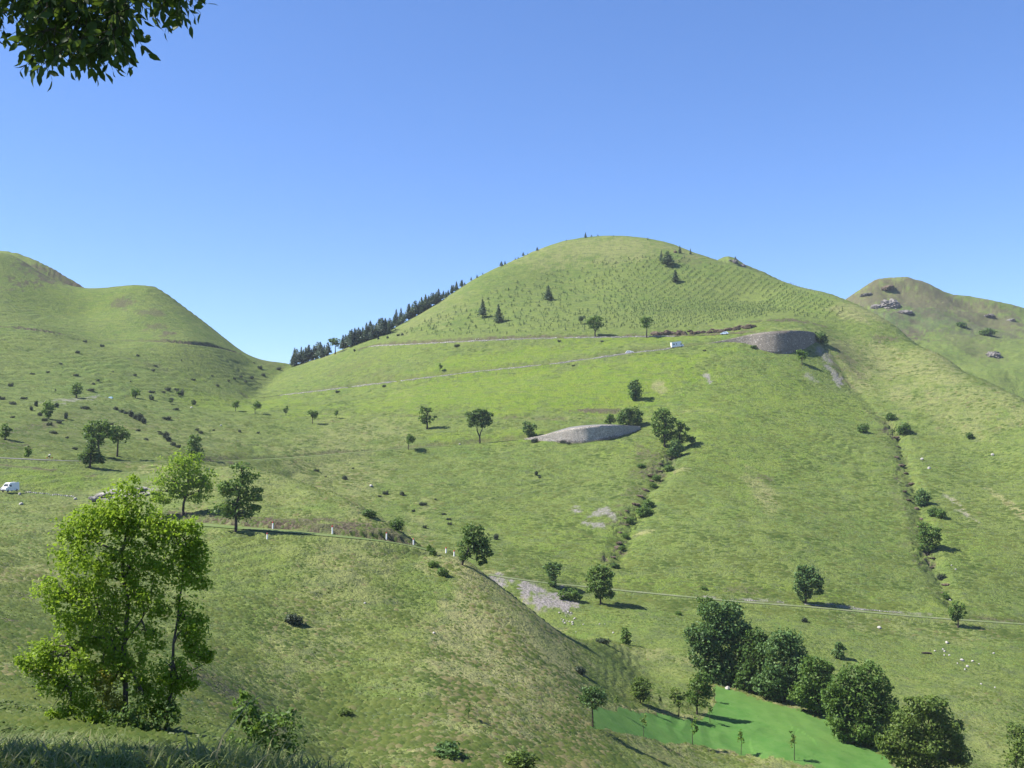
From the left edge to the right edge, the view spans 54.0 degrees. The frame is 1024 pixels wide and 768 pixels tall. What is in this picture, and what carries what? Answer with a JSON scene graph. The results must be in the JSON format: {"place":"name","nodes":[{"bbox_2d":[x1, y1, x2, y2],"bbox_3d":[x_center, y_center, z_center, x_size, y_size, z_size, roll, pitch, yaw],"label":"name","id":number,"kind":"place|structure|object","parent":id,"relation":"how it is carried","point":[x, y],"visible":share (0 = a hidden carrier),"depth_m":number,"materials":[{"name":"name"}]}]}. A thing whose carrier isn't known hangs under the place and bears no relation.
{"place":"outdoors","nodes":[
{"label":"outdoors","id":0,"kind":"place"},
{"bbox_2d":[0,251,83,287],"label":"hill","id":1,"kind":"structure","parent":0,"point":[50,272],"depth_m":719.17,"materials":[{"name":"green plant"}]},
{"bbox_2d":[0,253,289,406],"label":"hill","id":2,"kind":"structure","parent":0,"point":[130,316],"depth_m":565.66,"materials":[{"name":"green plant"}]},
{"bbox_2d":[156,520,426,549],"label":"road","id":3,"kind":"structure","parent":0,"point":[261,529],"depth_m":191.73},
{"bbox_2d":[119,439,522,461],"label":"path","id":4,"kind":"structure","parent":0,"point":[296,457],"depth_m":370.08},
{"bbox_2d":[0,236,1023,756],"bbox_3d":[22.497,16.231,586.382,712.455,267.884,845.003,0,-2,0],"label":"hill","id":5,"kind":"structure","parent":0,"point":[600,390],"depth_m":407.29,"materials":[{"name":"green plant"}]},
{"bbox_2d":[0,423,13,439],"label":"oak tree","id":6,"kind":"object","parent":5,"relation":"on","point":[5,433],"visible":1,"depth_m":292.39,"materials":[{"name":"green plant"}]},
{"bbox_2d":[24,445,33,456],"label":"rowan tree","id":7,"kind":"object","parent":5,"relation":"on","point":[28,453],"visible":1,"depth_m":266.96,"materials":[{"name":"green plant"}]},
{"bbox_2d":[41,400,55,418],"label":"birch tree","id":8,"kind":"object","parent":5,"relation":"on","point":[47,406],"visible":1,"depth_m":358.50,"materials":[{"name":"green plant"}]},
{"bbox_2d":[69,382,82,397],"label":"ash tree","id":9,"kind":"object","parent":5,"relation":"on","point":[76,388],"visible":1,"depth_m":433.18,"materials":[{"name":"green plant"}]},
{"bbox_2d":[77,437,106,467],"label":"yew tree","id":10,"kind":"object","parent":5,"relation":"on","point":[89,456],"visible":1,"depth_m":260.91,"materials":[{"name":"green plant"}]},
{"bbox_2d":[81,418,113,450],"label":"oak tree","id":11,"kind":"object","parent":5,"relation":"on","point":[101,432],"visible":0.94,"depth_m":281.05,"materials":[{"name":"green plant"}]},
{"bbox_2d":[107,424,130,456],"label":"ash tree","id":12,"kind":"object","parent":5,"relation":"on","point":[116,437],"visible":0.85,"depth_m":289.78,"materials":[{"name":"green plant"}]},
{"bbox_2d":[183,434,204,458],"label":"columnar tree","id":13,"kind":"object","parent":5,"relation":"on","point":[194,445],"visible":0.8,"depth_m":328.51,"materials":[{"name":"green plant"}]},
{"bbox_2d":[291,349,302,364],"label":"conifer tree","id":14,"kind":"object","parent":5,"relation":"on","point":[297,357],"visible":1,"depth_m":630.13,"materials":[{"name":"green plant"}]},
{"bbox_2d":[301,347,309,361],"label":"conifer tree","id":15,"kind":"object","parent":5,"relation":"on","point":[305,356],"visible":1,"depth_m":634.40,"materials":[{"name":"green plant"}]},
{"bbox_2d":[328,337,341,354],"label":"ash tree","id":16,"kind":"object","parent":5,"relation":"on","point":[333,341],"visible":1,"depth_m":613.73,"materials":[{"name":"green plant"}]},
{"bbox_2d":[345,329,357,345],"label":"conifer tree","id":17,"kind":"object","parent":5,"relation":"on","point":[350,339],"visible":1,"depth_m":618.38,"materials":[{"name":"green plant"}]},
{"bbox_2d":[375,318,385,331],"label":"conifer tree","id":18,"kind":"object","parent":5,"relation":"on","point":[381,323],"visible":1,"depth_m":618.88,"materials":[{"name":"green plant"}]},
{"bbox_2d":[404,434,415,449],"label":"tree","id":19,"kind":"object","parent":5,"relation":"on","point":[410,438],"visible":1,"depth_m":395.70,"materials":[{"name":"green plant"}]},
{"bbox_2d":[409,300,420,315],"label":"conifer tree","id":20,"kind":"object","parent":5,"relation":"on","point":[414,309],"visible":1,"depth_m":662.27,"materials":[{"name":"green plant"}]},
{"bbox_2d":[418,405,437,428],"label":"ash tree","id":21,"kind":"object","parent":5,"relation":"on","point":[424,419],"visible":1,"depth_m":423.78,"materials":[{"name":"green plant"}]},
{"bbox_2d":[369,337,556,346],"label":"parapet wall","id":22,"kind":"structure","parent":5,"relation":"on","point":[466,341],"depth_m":556.51,"materials":[{"name":"grey stone"}]},
{"bbox_2d":[401,365,538,380],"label":"parapet wall","id":23,"kind":"structure","parent":5,"relation":"on","point":[472,372],"depth_m":512.45,"materials":[{"name":"grey stone"}]},
{"bbox_2d":[465,408,493,443],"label":"linden tree","id":24,"kind":"object","parent":5,"relation":"on","point":[483,416],"visible":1,"depth_m":404.39,"materials":[{"name":"green plant"}]},
{"bbox_2d":[477,299,488,315],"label":"conifer tree","id":25,"kind":"object","parent":5,"relation":"on","point":[482,310],"visible":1,"depth_m":611.97,"materials":[{"name":"green plant"}]},
{"bbox_2d":[493,304,503,321],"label":"conifer tree","id":26,"kind":"object","parent":5,"relation":"on","point":[498,316],"visible":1,"depth_m":596.05,"materials":[{"name":"green plant"}]},
{"bbox_2d":[522,421,537,436],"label":"elder bush","id":27,"kind":"object","parent":5,"relation":"on","point":[529,429],"visible":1,"depth_m":409.99,"materials":[{"name":"green plant"}]},
{"bbox_2d":[543,286,553,298],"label":"conifer tree","id":28,"kind":"object","parent":5,"relation":"on","point":[548,295],"visible":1,"depth_m":642.33,"materials":[{"name":"green plant"}]},
{"bbox_2d":[542,562,562,586],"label":"ash tree","id":29,"kind":"object","parent":5,"relation":"on","point":[551,574],"visible":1,"depth_m":268.91,"materials":[{"name":"green plant"}]},
{"bbox_2d":[557,587,582,600],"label":"juniper bush","id":30,"kind":"object","parent":5,"relation":"on","point":[574,594],"visible":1,"depth_m":261.39,"materials":[{"name":"green plant"}]},
{"bbox_2d":[524,425,640,442],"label":"retaining wall","id":31,"kind":"structure","parent":5,"relation":"on","point":[585,434],"depth_m":401.18,"materials":[{"name":"grey stone"}]},
{"bbox_2d":[559,435,617,443],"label":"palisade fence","id":32,"kind":"object","parent":5,"relation":"on","point":[577,442],"visible":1,"depth_m":399.38,"materials":[{"name":"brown wood"}]},
{"bbox_2d":[586,315,603,336],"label":"ash tree","id":33,"kind":"object","parent":5,"relation":"on","point":[594,319],"visible":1,"depth_m":546.83,"materials":[{"name":"green plant"}]},
{"bbox_2d":[585,563,614,604],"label":"ash tree","id":34,"kind":"object","parent":5,"relation":"on","point":[602,592],"visible":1,"depth_m":260.13,"materials":[{"name":"green plant"}]},
{"bbox_2d":[604,413,615,423],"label":"elder bush","id":35,"kind":"object","parent":5,"relation":"on","point":[610,417],"visible":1,"depth_m":425.90,"materials":[{"name":"green plant"}]},
{"bbox_2d":[551,348,669,363],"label":"parapet wall","id":36,"kind":"structure","parent":5,"relation":"on","point":[609,356],"depth_m":505.53,"materials":[{"name":"grey stone"}]},
{"bbox_2d":[564,335,674,337],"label":"parapet wall","id":37,"kind":"structure","parent":5,"relation":"on","point":[619,336],"depth_m":537.81,"materials":[{"name":"grey stone"}]},
{"bbox_2d":[404,255,842,335],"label":"young conifer plantation","id":38,"kind":"object","parent":5,"relation":"on","point":[714,308],"visible":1,"depth_m":625.20,"materials":[{"name":"green plant"}]},
{"bbox_2d":[616,406,643,425],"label":"hazel thicket","id":39,"kind":"object","parent":5,"relation":"on","point":[623,417],"visible":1,"depth_m":424.04,"materials":[{"name":"green plant"}]},
{"bbox_2d":[627,379,643,400],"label":"ash tree","id":40,"kind":"object","parent":5,"relation":"on","point":[634,387],"visible":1,"depth_m":451.89,"materials":[{"name":"green plant"}]},
{"bbox_2d":[635,504,653,516],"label":"gully brush","id":41,"kind":"object","parent":5,"relation":"on","point":[644,511],"visible":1,"depth_m":332.62,"materials":[{"name":"green plant"}]},
{"bbox_2d":[640,317,653,337],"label":"ash tree","id":42,"kind":"object","parent":5,"relation":"on","point":[644,321],"visible":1,"depth_m":534.82,"materials":[{"name":"green plant"}]},
{"bbox_2d":[642,499,654,507],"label":"gully brush","id":43,"kind":"object","parent":5,"relation":"on","point":[649,503],"visible":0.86,"depth_m":338.48,"materials":[{"name":"green plant"}]},
{"bbox_2d":[650,407,677,446],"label":"ash tree","id":44,"kind":"object","parent":5,"relation":"on","point":[665,426],"visible":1,"depth_m":393.11,"materials":[{"name":"green plant"}]},
{"bbox_2d":[661,251,674,265],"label":"conifer tree","id":45,"kind":"object","parent":5,"relation":"on","point":[667,258],"visible":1,"depth_m":686.58,"materials":[{"name":"green plant"}]},
{"bbox_2d":[665,437,683,457],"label":"willow bush","id":46,"kind":"object","parent":5,"relation":"on","point":[674,450],"visible":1,"depth_m":386.15,"materials":[{"name":"green plant"}]},
{"bbox_2d":[673,420,695,446],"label":"ash tree","id":47,"kind":"object","parent":5,"relation":"on","point":[690,439],"visible":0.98,"depth_m":395.51,"materials":[{"name":"green plant"}]},
{"bbox_2d":[696,595,713,620],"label":"alder tree","id":48,"kind":"object","parent":5,"relation":"on","point":[706,598],"visible":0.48,"depth_m":254.87,"materials":[{"name":"green plant"}]},
{"bbox_2d":[701,330,817,353],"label":"retaining wall","id":49,"kind":"structure","parent":5,"relation":"on","point":[785,342],"depth_m":500.76,"materials":[{"name":"grey stone"}]},
{"bbox_2d":[796,349,808,359],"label":"tree","id":50,"kind":"object","parent":5,"relation":"on","point":[800,353],"visible":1,"depth_m":490.94,"materials":[{"name":"green plant"}]},
{"bbox_2d":[792,563,825,603],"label":"ash tree","id":51,"kind":"object","parent":5,"relation":"on","point":[806,574],"visible":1,"depth_m":275.65,"materials":[{"name":"green plant"}]},
{"bbox_2d":[735,599,898,612],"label":"parapet wall","id":52,"kind":"structure","parent":5,"relation":"on","point":[826,606],"depth_m":276.09,"materials":[{"name":"grey stone"}]},
{"bbox_2d":[815,330,828,344],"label":"thorn bush","id":53,"kind":"object","parent":5,"relation":"on","point":[822,338],"visible":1,"depth_m":519.03,"materials":[{"name":"green plant"}]},
{"bbox_2d":[830,641,846,658],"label":"thorn bush","id":54,"kind":"object","parent":5,"relation":"on","point":[839,654],"visible":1,"depth_m":233.06,"materials":[{"name":"green plant"}]},
{"bbox_2d":[857,423,869,432],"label":"thorn bush","id":55,"kind":"object","parent":5,"relation":"on","point":[864,428],"visible":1,"depth_m":428.85,"materials":[{"name":"green plant"}]},
{"bbox_2d":[895,422,910,434],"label":"thorn bush","id":56,"kind":"object","parent":5,"relation":"on","point":[904,428],"visible":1,"depth_m":431.62,"materials":[{"name":"green plant"}]},
{"bbox_2d":[914,488,932,506],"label":"thorn bush","id":57,"kind":"object","parent":5,"relation":"on","point":[924,495],"visible":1,"depth_m":357.46,"materials":[{"name":"green plant"}]},
{"bbox_2d":[914,521,942,554],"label":"ash tree","id":58,"kind":"object","parent":5,"relation":"on","point":[935,535],"visible":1,"depth_m":322.92,"materials":[{"name":"green plant"}]},
{"bbox_2d":[926,506,939,516],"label":"thorn bush","id":59,"kind":"object","parent":5,"relation":"on","point":[930,512],"visible":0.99,"depth_m":346.73,"materials":[{"name":"green plant"}]},
{"bbox_2d":[934,508,946,519],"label":"thorn bush","id":60,"kind":"object","parent":5,"relation":"on","point":[941,513],"visible":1,"depth_m":344.08,"materials":[{"name":"green plant"}]},
{"bbox_2d":[948,600,966,627],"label":"ash tree","id":61,"kind":"object","parent":5,"relation":"on","point":[957,607],"visible":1,"depth_m":270.02,"materials":[{"name":"green plant"}]},
{"bbox_2d":[0,459,1023,767],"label":"ground","id":62,"kind":"structure","parent":0,"point":[450,615],"depth_m":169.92,"materials":[{"name":"green plant"}]},
{"bbox_2d":[0,482,18,491],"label":"delivery van","id":63,"kind":"object","parent":62,"relation":"on","point":[9,486],"visible":1,"depth_m":228.59,"materials":[{"name":"white paint"}]},
{"bbox_2d":[13,473,216,730],"bbox_3d":[-11.144,6.358,28.307,5.745,7.719,1.864,0,-2,0],"label":"maple tree","id":64,"kind":"object","parent":62,"relation":"on","point":[120,519],"visible":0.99,"depth_m":28.13,"materials":[{"name":"green plant"}]},
{"bbox_2d":[100,700,181,730],"bbox_3d":[-10.223,9.432,27.656,2.203,1.394,0.905,0,-2,-7],"label":"undergrowth shrub","id":65,"kind":"object","parent":62,"relation":"on","point":[132,719],"visible":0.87,"depth_m":27.61,"materials":[{"name":"green plant"}]},
{"bbox_2d":[20,742,269,767],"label":"grass","id":66,"kind":"structure","parent":62,"relation":"on","point":[82,749],"depth_m":5.88,"materials":[{"name":"green plant"}]},
{"bbox_2d":[0,698,334,766],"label":"grass","id":67,"kind":"structure","parent":62,"relation":"on","point":[14,730],"depth_m":23.82,"materials":[{"name":"green plant"}]},
{"bbox_2d":[145,448,218,515],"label":"ash tree","id":68,"kind":"object","parent":62,"relation":"on","point":[193,482],"visible":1,"depth_m":203.60,"materials":[{"name":"green plant"}]},
{"bbox_2d":[0,688,400,767],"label":"grass","id":69,"kind":"structure","parent":62,"relation":"on","point":[15,748],"depth_m":5.57,"materials":[{"name":"green plant"}]},
{"bbox_2d":[207,461,263,531],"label":"ash tree","id":70,"kind":"object","parent":62,"relation":"on","point":[231,489],"visible":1,"depth_m":188.12,"materials":[{"name":"green plant"}]},
{"bbox_2d":[226,689,306,758],"bbox_3d":[-3.383,4.985,13.801,1.100,1.586,0.639,0,-2,0],"label":"leafy shrub","id":71,"kind":"object","parent":62,"relation":"on","point":[251,730],"visible":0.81,"depth_m":13.77,"materials":[{"name":"green plant"}]},
{"bbox_2d":[283,612,303,625],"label":"bush","id":72,"kind":"object","parent":62,"relation":"on","point":[292,619],"visible":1,"depth_m":150.82,"materials":[{"name":"green plant"}]},
{"bbox_2d":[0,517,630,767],"bbox_3d":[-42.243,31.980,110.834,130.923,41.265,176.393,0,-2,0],"label":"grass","id":73,"kind":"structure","parent":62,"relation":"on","point":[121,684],"depth_m":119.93,"materials":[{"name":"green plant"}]},
{"bbox_2d":[337,707,353,716],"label":"bush","id":74,"kind":"object","parent":62,"relation":"on","point":[343,712],"visible":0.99,"depth_m":120.09,"materials":[{"name":"green plant"}]},
{"bbox_2d":[360,509,376,517],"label":"bush","id":75,"kind":"object","parent":62,"relation":"on","point":[369,513],"visible":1,"depth_m":205.28,"materials":[{"name":"green plant"}]},
{"bbox_2d":[389,519,404,530],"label":"bush","id":76,"kind":"object","parent":62,"relation":"on","point":[398,525],"visible":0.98,"depth_m":203.47,"materials":[{"name":"green plant"}]},
{"bbox_2d":[436,567,448,576],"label":"bush","id":77,"kind":"object","parent":62,"relation":"on","point":[441,571],"visible":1,"depth_m":179.90,"materials":[{"name":"green plant"}]},
{"bbox_2d":[431,740,466,759],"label":"bush","id":78,"kind":"object","parent":62,"relation":"on","point":[446,748],"visible":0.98,"depth_m":105.84,"materials":[{"name":"green plant"}]},
{"bbox_2d":[456,523,493,565],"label":"ash tree","id":79,"kind":"object","parent":62,"relation":"on","point":[480,546],"visible":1,"depth_m":186.76,"materials":[{"name":"green plant"}]},
{"bbox_2d":[301,656,652,767],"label":"grass","id":80,"kind":"structure","parent":62,"relation":"on","point":[468,744],"depth_m":120.98,"materials":[{"name":"green plant"}]},
{"bbox_2d":[501,746,540,767],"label":"bush","id":81,"kind":"object","parent":62,"relation":"on","point":[523,759],"visible":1,"depth_m":108.08,"materials":[{"name":"green plant"}]},
{"bbox_2d":[620,627,631,644],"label":"thorn bush","id":82,"kind":"object","parent":62,"relation":"on","point":[625,633],"visible":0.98,"depth_m":221.78,"materials":[{"name":"green plant"}]},
{"bbox_2d":[630,675,652,703],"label":"thorn bush","id":83,"kind":"object","parent":62,"relation":"on","point":[638,689],"visible":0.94,"depth_m":171.07,"materials":[{"name":"green plant"}]},
{"bbox_2d":[690,716,698,744],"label":"young tree","id":84,"kind":"object","parent":62,"relation":"on","point":[696,728],"visible":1,"depth_m":161.87,"materials":[{"name":"green plant"}]},
{"bbox_2d":[686,671,714,714],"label":"ash tree","id":85,"kind":"object","parent":62,"relation":"on","point":[698,683],"visible":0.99,"depth_m":176.24,"materials":[{"name":"green plant"}]},
{"bbox_2d":[682,598,759,685],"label":"alder tree","id":86,"kind":"object","parent":62,"relation":"on","point":[709,640],"visible":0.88,"depth_m":196.47,"materials":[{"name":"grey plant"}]},
{"bbox_2d":[731,626,772,691],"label":"alder tree","id":87,"kind":"object","parent":62,"relation":"on","point":[749,664],"visible":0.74,"depth_m":194.22,"materials":[{"name":"green plant"}]},
{"bbox_2d":[560,574,1023,767],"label":"grass","id":88,"kind":"structure","parent":62,"relation":"on","point":[666,748],"depth_m":211.13,"materials":[{"name":"green plant"}]},
{"bbox_2d":[874,694,976,767],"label":"alder tree","id":89,"kind":"object","parent":62,"relation":"on","point":[913,743],"visible":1,"depth_m":157.63,"materials":[{"name":"green plant"}]},
{"bbox_2d":[999,722,1023,767],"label":"thorn bush","id":90,"kind":"object","parent":62,"relation":"on","point":[1015,760],"visible":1,"depth_m":161.51,"materials":[{"name":"green plant"}]},
{"bbox_2d":[0,0,1023,363],"label":"sky","id":91,"kind":"structure","parent":0,"point":[292,174],"materials":[{"name":"blue"}]},
{"bbox_2d":[548,424,613,433],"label":"road","id":92,"kind":"structure","parent":0,"point":[581,426],"depth_m":416.28,"materials":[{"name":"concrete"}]},
{"bbox_2d":[589,685,894,767],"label":"field","id":93,"kind":"structure","parent":0,"point":[766,727],"depth_m":168.93,"materials":[{"name":"green plant"}]},
{"bbox_2d":[576,686,607,727],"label":"apple tree","id":94,"kind":"object","parent":93,"relation":"on","point":[589,695],"visible":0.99,"depth_m":142.03,"materials":[{"name":"green plant"}]},
{"bbox_2d":[669,687,686,716],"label":"ash tree","id":95,"kind":"object","parent":93,"relation":"on","point":[678,697],"visible":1,"depth_m":172.05,"materials":[{"name":"green plant"}]},
{"bbox_2d":[749,624,813,702],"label":"alder tree","id":96,"kind":"object","parent":93,"relation":"on","point":[780,680],"visible":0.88,"depth_m":189.94,"materials":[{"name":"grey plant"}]},
{"bbox_2d":[788,731,796,759],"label":"young tree","id":97,"kind":"object","parent":93,"relation":"on","point":[792,739],"visible":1,"depth_m":161.27,"materials":[{"name":"green plant"}]},
{"bbox_2d":[786,653,838,714],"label":"alder tree","id":98,"kind":"object","parent":93,"relation":"on","point":[809,687],"visible":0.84,"depth_m":184.85,"materials":[{"name":"green plant"}]},
{"bbox_2d":[818,659,899,749],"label":"alder tree","id":99,"kind":"object","parent":93,"relation":"on","point":[853,695],"visible":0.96,"depth_m":171.76,"materials":[{"name":"green plant"}]},
{"bbox_2d":[718,256,778,279],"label":"hill","id":100,"kind":"structure","parent":0,"point":[727,258],"depth_m":882.33,"materials":[{"name":"green plant"}]},
{"bbox_2d":[488,574,1023,624],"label":"road","id":101,"kind":"structure","parent":0,"point":[764,603],"depth_m":273.41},
{"bbox_2d":[845,277,1023,397],"bbox_3d":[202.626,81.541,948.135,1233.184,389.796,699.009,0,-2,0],"label":"hill","id":102,"kind":"structure","parent":0,"point":[934,318],"depth_m":925.21,"materials":[{"name":"green plant"}]},
{"bbox_2d":[880,298,900,308],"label":"crag","id":103,"kind":"structure","parent":102,"relation":"on","point":[891,303],"depth_m":958.57,"materials":[{"name":"grey stone"}]},
{"bbox_2d":[979,328,996,335],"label":"thorn bush","id":104,"kind":"object","parent":102,"relation":"on","point":[987,332],"visible":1,"depth_m":897.03,"materials":[{"name":"green plant"}]},
{"bbox_2d":[985,351,1001,357],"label":"crag","id":105,"kind":"structure","parent":102,"relation":"on","point":[995,354],"depth_m":831.48,"materials":[{"name":"grey stone"}]},
{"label":"verge","id":106,"kind":"structure","parent":0,"visible":0},
{"bbox_2d":[0,0,215,91],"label":"overhanging tree","id":107,"kind":"object","parent":106,"relation":"on","point":[44,35],"visible":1,"depth_m":7.84,"materials":[{"name":"green plant"}]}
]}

